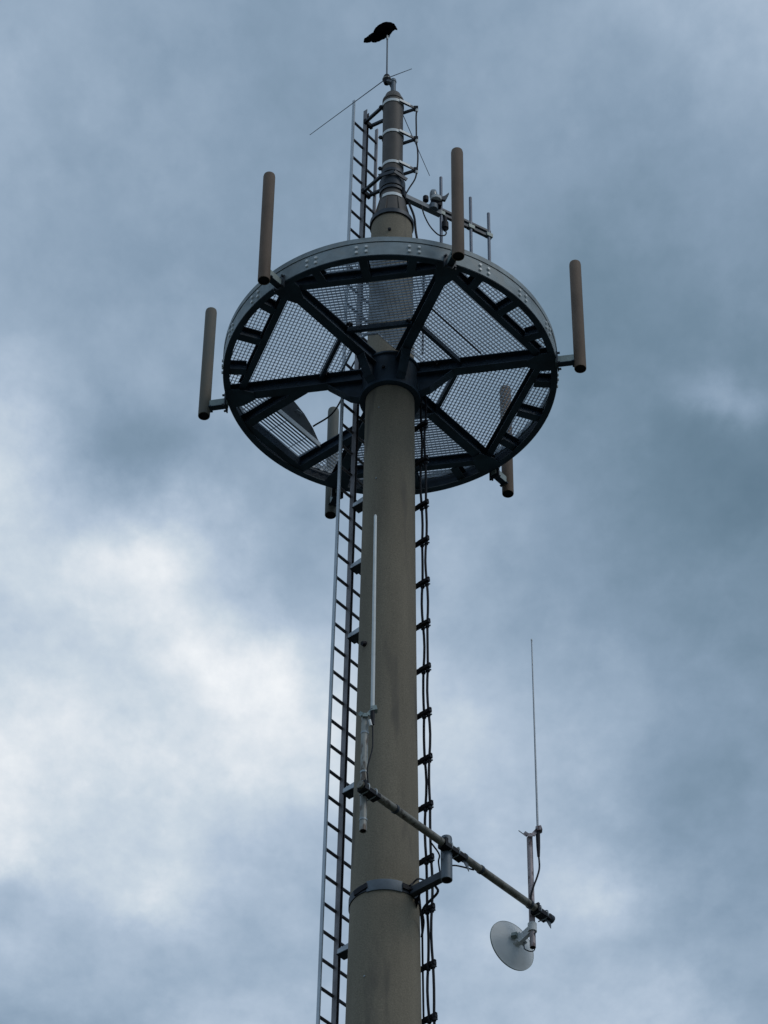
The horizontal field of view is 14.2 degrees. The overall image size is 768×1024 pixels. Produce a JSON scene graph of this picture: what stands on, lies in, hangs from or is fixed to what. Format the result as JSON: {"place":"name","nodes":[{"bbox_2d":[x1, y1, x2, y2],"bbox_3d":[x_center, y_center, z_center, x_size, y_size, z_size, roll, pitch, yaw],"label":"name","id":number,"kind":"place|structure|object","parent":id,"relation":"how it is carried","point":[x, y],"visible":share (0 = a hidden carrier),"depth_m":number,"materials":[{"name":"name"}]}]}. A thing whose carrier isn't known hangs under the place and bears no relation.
{"place":"outdoors","nodes":[
{"label":"outdoors","id":0,"kind":"place"},
{"bbox_2d":[0,0,767,1023],"label":"sky","id":1,"kind":"structure","parent":0,"point":[166,583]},
{"label":"ground","id":2,"kind":"structure","parent":0,"visible":0},
{"bbox_2d":[345,78,421,1023],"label":"radio mast","id":3,"kind":"object","parent":2,"relation":"on","point":[384,971],"visible":0.81,"depth_m":26.64,"materials":[{"name":"concrete"}]},
{"bbox_2d":[316,100,403,1023],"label":"climbing ladder","id":4,"kind":"object","parent":3,"relation":"attached to","point":[346,789],"visible":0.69,"depth_m":27.68,"materials":[{"name":"metal"}]},
{"bbox_2d":[310,35,429,175],"bbox_3d":[-0.137,-4.632,32.752,1.273,1.547,1.435,1,-44,0],"label":"ground plane antenna","id":5,"kind":"object","parent":3,"relation":"attached to","point":[386,80],"visible":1,"depth_m":32.76,"materials":[{"name":"grey metal"}]},
{"bbox_2d":[364,22,396,42],"bbox_3d":[-0.037,-5.183,33.327,0.366,0.375,0.193,1,-44,0],"label":"crow","id":6,"kind":"object","parent":5,"relation":"on","point":[381,31],"visible":1,"depth_m":33.27,"materials":[{"name":"black"}]},
{"bbox_2d":[221,237,558,494],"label":"round platform","id":7,"kind":"structure","parent":3,"relation":"attached to","point":[400,366],"depth_m":29.47,"materials":[{"name":"metal"}]},
{"bbox_2d":[198,307,228,419],"bbox_3d":[-1.650,-1.486,30.303,0.290,1.512,0.120,-7,-44,8],"label":"tube antenna","id":8,"kind":"object","parent":7,"relation":"attached to","point":[207,406],"visible":1,"depth_m":30.14,"materials":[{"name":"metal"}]},
{"bbox_2d":[258,171,284,292],"bbox_3d":[-1.050,-2.643,29.079,0.120,1.512,0.290,-29,-51,28],"label":"tube antenna","id":9,"kind":"object","parent":7,"relation":"attached to","point":[267,275],"visible":1,"depth_m":28.85,"materials":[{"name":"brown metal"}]},
{"bbox_2d":[325,407,342,518],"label":"tube antenna","id":10,"kind":"object","parent":7,"relation":"attached to","point":[331,493],"visible":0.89,"depth_m":31.00,"materials":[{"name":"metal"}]},
{"bbox_2d":[444,147,464,269],"bbox_3d":[0.658,-2.838,28.852,0.120,1.512,0.290,14,-45,-14],"label":"tube antenna","id":11,"kind":"object","parent":7,"relation":"attached to","point":[457,253],"visible":1,"depth_m":28.65,"materials":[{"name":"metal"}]},
{"bbox_2d":[489,385,513,497],"bbox_3d":[1.180,-0.774,31.016,0.120,1.512,0.290,-29,-51,28],"label":"tube antenna","id":12,"kind":"object","parent":7,"relation":"attached to","point":[504,478],"visible":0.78,"depth_m":30.59,"materials":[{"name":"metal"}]},
{"bbox_2d":[555,260,585,372],"bbox_3d":[1.788,-1.899,29.825,0.290,1.512,0.120,-6,-44,7],"label":"tube antenna","id":13,"kind":"object","parent":7,"relation":"attached to","point":[576,359],"visible":1,"depth_m":29.64,"materials":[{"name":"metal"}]},
{"bbox_2d":[378,170,407,197],"bbox_3d":[0.091,-3.272,31.509,0.308,0.362,0.306,1,-44,0],"label":"sleeve clamp","id":14,"kind":"object","parent":3,"relation":"attached to","point":[398,178],"visible":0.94,"depth_m":31.50,"materials":[{"name":"grey metal"}]},
{"bbox_2d":[378,159,417,175],"bbox_3d":[0.145,-3.525,31.776,0.420,0.088,0.230,1,-44,0],"label":"band clamp","id":15,"kind":"object","parent":3,"relation":"attached to","point":[412,170],"visible":0.73,"depth_m":31.75,"materials":[{"name":"grey metal"}]},
{"bbox_2d":[378,128,417,144],"bbox_3d":[0.149,-3.887,32.120,0.420,0.088,0.230,1,-44,0],"label":"band clamp","id":16,"kind":"object","parent":3,"relation":"attached to","point":[403,133],"visible":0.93,"depth_m":32.10,"materials":[{"name":"grey metal"}]},
{"bbox_2d":[379,98,417,114],"bbox_3d":[0.153,-4.249,32.465,0.420,0.088,0.230,1,-44,0],"label":"band clamp","id":17,"kind":"object","parent":3,"relation":"attached to","point":[412,109],"visible":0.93,"depth_m":32.44,"materials":[{"name":"grey metal"}]},
{"bbox_2d":[406,111,418,192],"bbox_3d":[0.294,-3.745,31.985,0.131,1.353,0.034,9,-44,-8],"label":"top cable","id":18,"kind":"object","parent":17,"relation":"hanging from","point":[417,152],"visible":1,"depth_m":31.95,"materials":[{"name":"black rubber"}]},
{"bbox_2d":[348,834,452,911],"bbox_3d":[0.179,3.103,25.384,0.965,0.485,0.610,-13,-45,14],"label":"mast clamp arm","id":19,"kind":"object","parent":3,"relation":"attached to","point":[443,875],"visible":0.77,"depth_m":25.12},
{"bbox_2d":[409,878,423,885],"bbox_3d":[0.312,3.058,25.341,0.052,0.223,0.317,-28,-50,26],"label":"boom cable","id":20,"kind":"object","parent":19,"relation":"attached to","point":[413,882],"visible":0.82,"depth_m":25.26,"materials":[{"name":"black rubber"}]},
{"bbox_2d":[421,885,438,937],"bbox_3d":[0.347,3.238,25.041,0.077,0.310,0.361,16,-46,-15],"label":"boom cable","id":21,"kind":"object","parent":19,"relation":"hanging from","point":[426,904],"visible":1,"depth_m":25.04,"materials":[{"name":"black rubber"}]},
{"bbox_2d":[357,779,554,927],"bbox_3d":[0.597,2.817,25.207,0.114,0.182,2.417,-31,-52,29],"label":"antenna boom","id":22,"kind":"object","parent":19,"relation":"attached to","point":[371,794],"visible":1,"depth_m":25.16,"materials":[{"name":"grey metal"}]},
{"bbox_2d":[359,717,368,832],"bbox_3d":[-0.161,2.106,24.804,0.065,1.164,0.064,1,-44,0],"label":"support pipe","id":23,"kind":"object","parent":22,"relation":"attached to","point":[363,776],"visible":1,"depth_m":24.82,"materials":[{"name":"grey metal"}]},
{"bbox_2d":[353,705,377,716],"bbox_3d":[-0.154,1.634,25.200,0.208,0.113,0.074,5,-44,-5],"label":"antenna clamp","id":24,"kind":"object","parent":23,"relation":"attached to","point":[367,714],"visible":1,"depth_m":25.19,"materials":[{"name":"silver metal"}]},
{"bbox_2d":[366,514,376,782],"bbox_3d":[-0.098,1.121,25.684,0.059,3.025,0.047,-11,-45,12],"label":"whip antenna","id":25,"kind":"object","parent":22,"relation":"on","point":[372,718],"visible":1,"depth_m":25.74,"materials":[{"name":"white plastic"}]},
{"bbox_2d":[430,841,440,870],"bbox_3d":[0.435,2.807,25.054,0.065,0.186,0.228,-13,-45,14],"label":"boom cable","id":26,"kind":"object","parent":22,"relation":"attached to","point":[432,844],"visible":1,"depth_m":25.04,"materials":[{"name":"black rubber"}]},
{"bbox_2d":[452,865,473,870],"bbox_3d":[0.635,2.915,25.222,0.276,0.113,0.026,34,-53,-30],"label":"boom cable","id":27,"kind":"object","parent":22,"relation":"attached to","point":[463,867],"visible":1,"depth_m":25.24,"materials":[{"name":"black rubber"}]},
{"bbox_2d":[527,837,535,948],"bbox_3d":[1.240,3.199,25.951,0.062,1.144,0.061,1,-44,0],"label":"support pipe","id":28,"kind":"object","parent":22,"relation":"attached to","point":[530,867],"visible":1,"depth_m":26.01,"materials":[{"name":"grey metal"}]},
{"bbox_2d":[490,921,536,970],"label":"dish antenna","id":29,"kind":"object","parent":28,"relation":"hanging from","point":[510,942],"visible":0.99,"depth_m":25.68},
{"bbox_2d":[518,825,541,836],"bbox_3d":[1.250,2.734,26.340,0.214,0.113,0.074,5,-44,-5],"label":"antenna clamp","id":30,"kind":"object","parent":28,"relation":"attached to","point":[533,833],"visible":1,"depth_m":26.32,"materials":[{"name":"silver metal"}]},
{"bbox_2d":[530,639,539,899],"bbox_3d":[1.284,2.235,26.827,0.116,2.991,0.040,1,-44,0],"label":"whip antenna","id":31,"kind":"object","parent":22,"relation":"attached to","point":[537,837],"visible":1,"depth_m":26.63,"materials":[{"name":"grey metal"}]},
{"bbox_2d":[408,202,424,352],"bbox_3d":[0.321,-2.322,30.518,0.175,2.225,0.077,-5,-44,6],"label":"feeder cable","id":32,"kind":"object","parent":3,"relation":"attached to","point":[414,219],"visible":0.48,"depth_m":31.07,"materials":[{"name":"black rubber"}]},
{"bbox_2d":[415,396,437,1023],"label":"cable run","id":33,"kind":"object","parent":3,"relation":"attached to","point":[424,714],"visible":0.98,"depth_m":26.78,"materials":[{"name":"black rubber"}]},
{"bbox_2d":[401,176,492,260],"bbox_3d":[0.615,-3.077,31.706,1.145,1.040,0.130,25,-49,-23],"label":"side arm","id":34,"kind":"object","parent":3,"relation":"attached to","point":[469,224],"visible":0.77,"depth_m":31.69},
{"bbox_2d":[421,205,448,235],"bbox_3d":[0.531,-2.946,31.415,0.324,0.433,0.101,27,-49,-25],"label":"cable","id":35,"kind":"object","parent":34,"relation":"hanging from","point":[445,225],"visible":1,"depth_m":31.46,"materials":[{"name":"black rubber"}]},
{"bbox_2d":[423,189,448,210],"bbox_3d":[0.536,-3.218,31.661,0.274,0.302,0.136,11,-45,-11],"label":"warning lamp","id":36,"kind":"object","parent":34,"relation":"attached to","point":[436,200],"visible":1,"depth_m":31.62,"materials":[{"name":"grey metal"}]}
]}

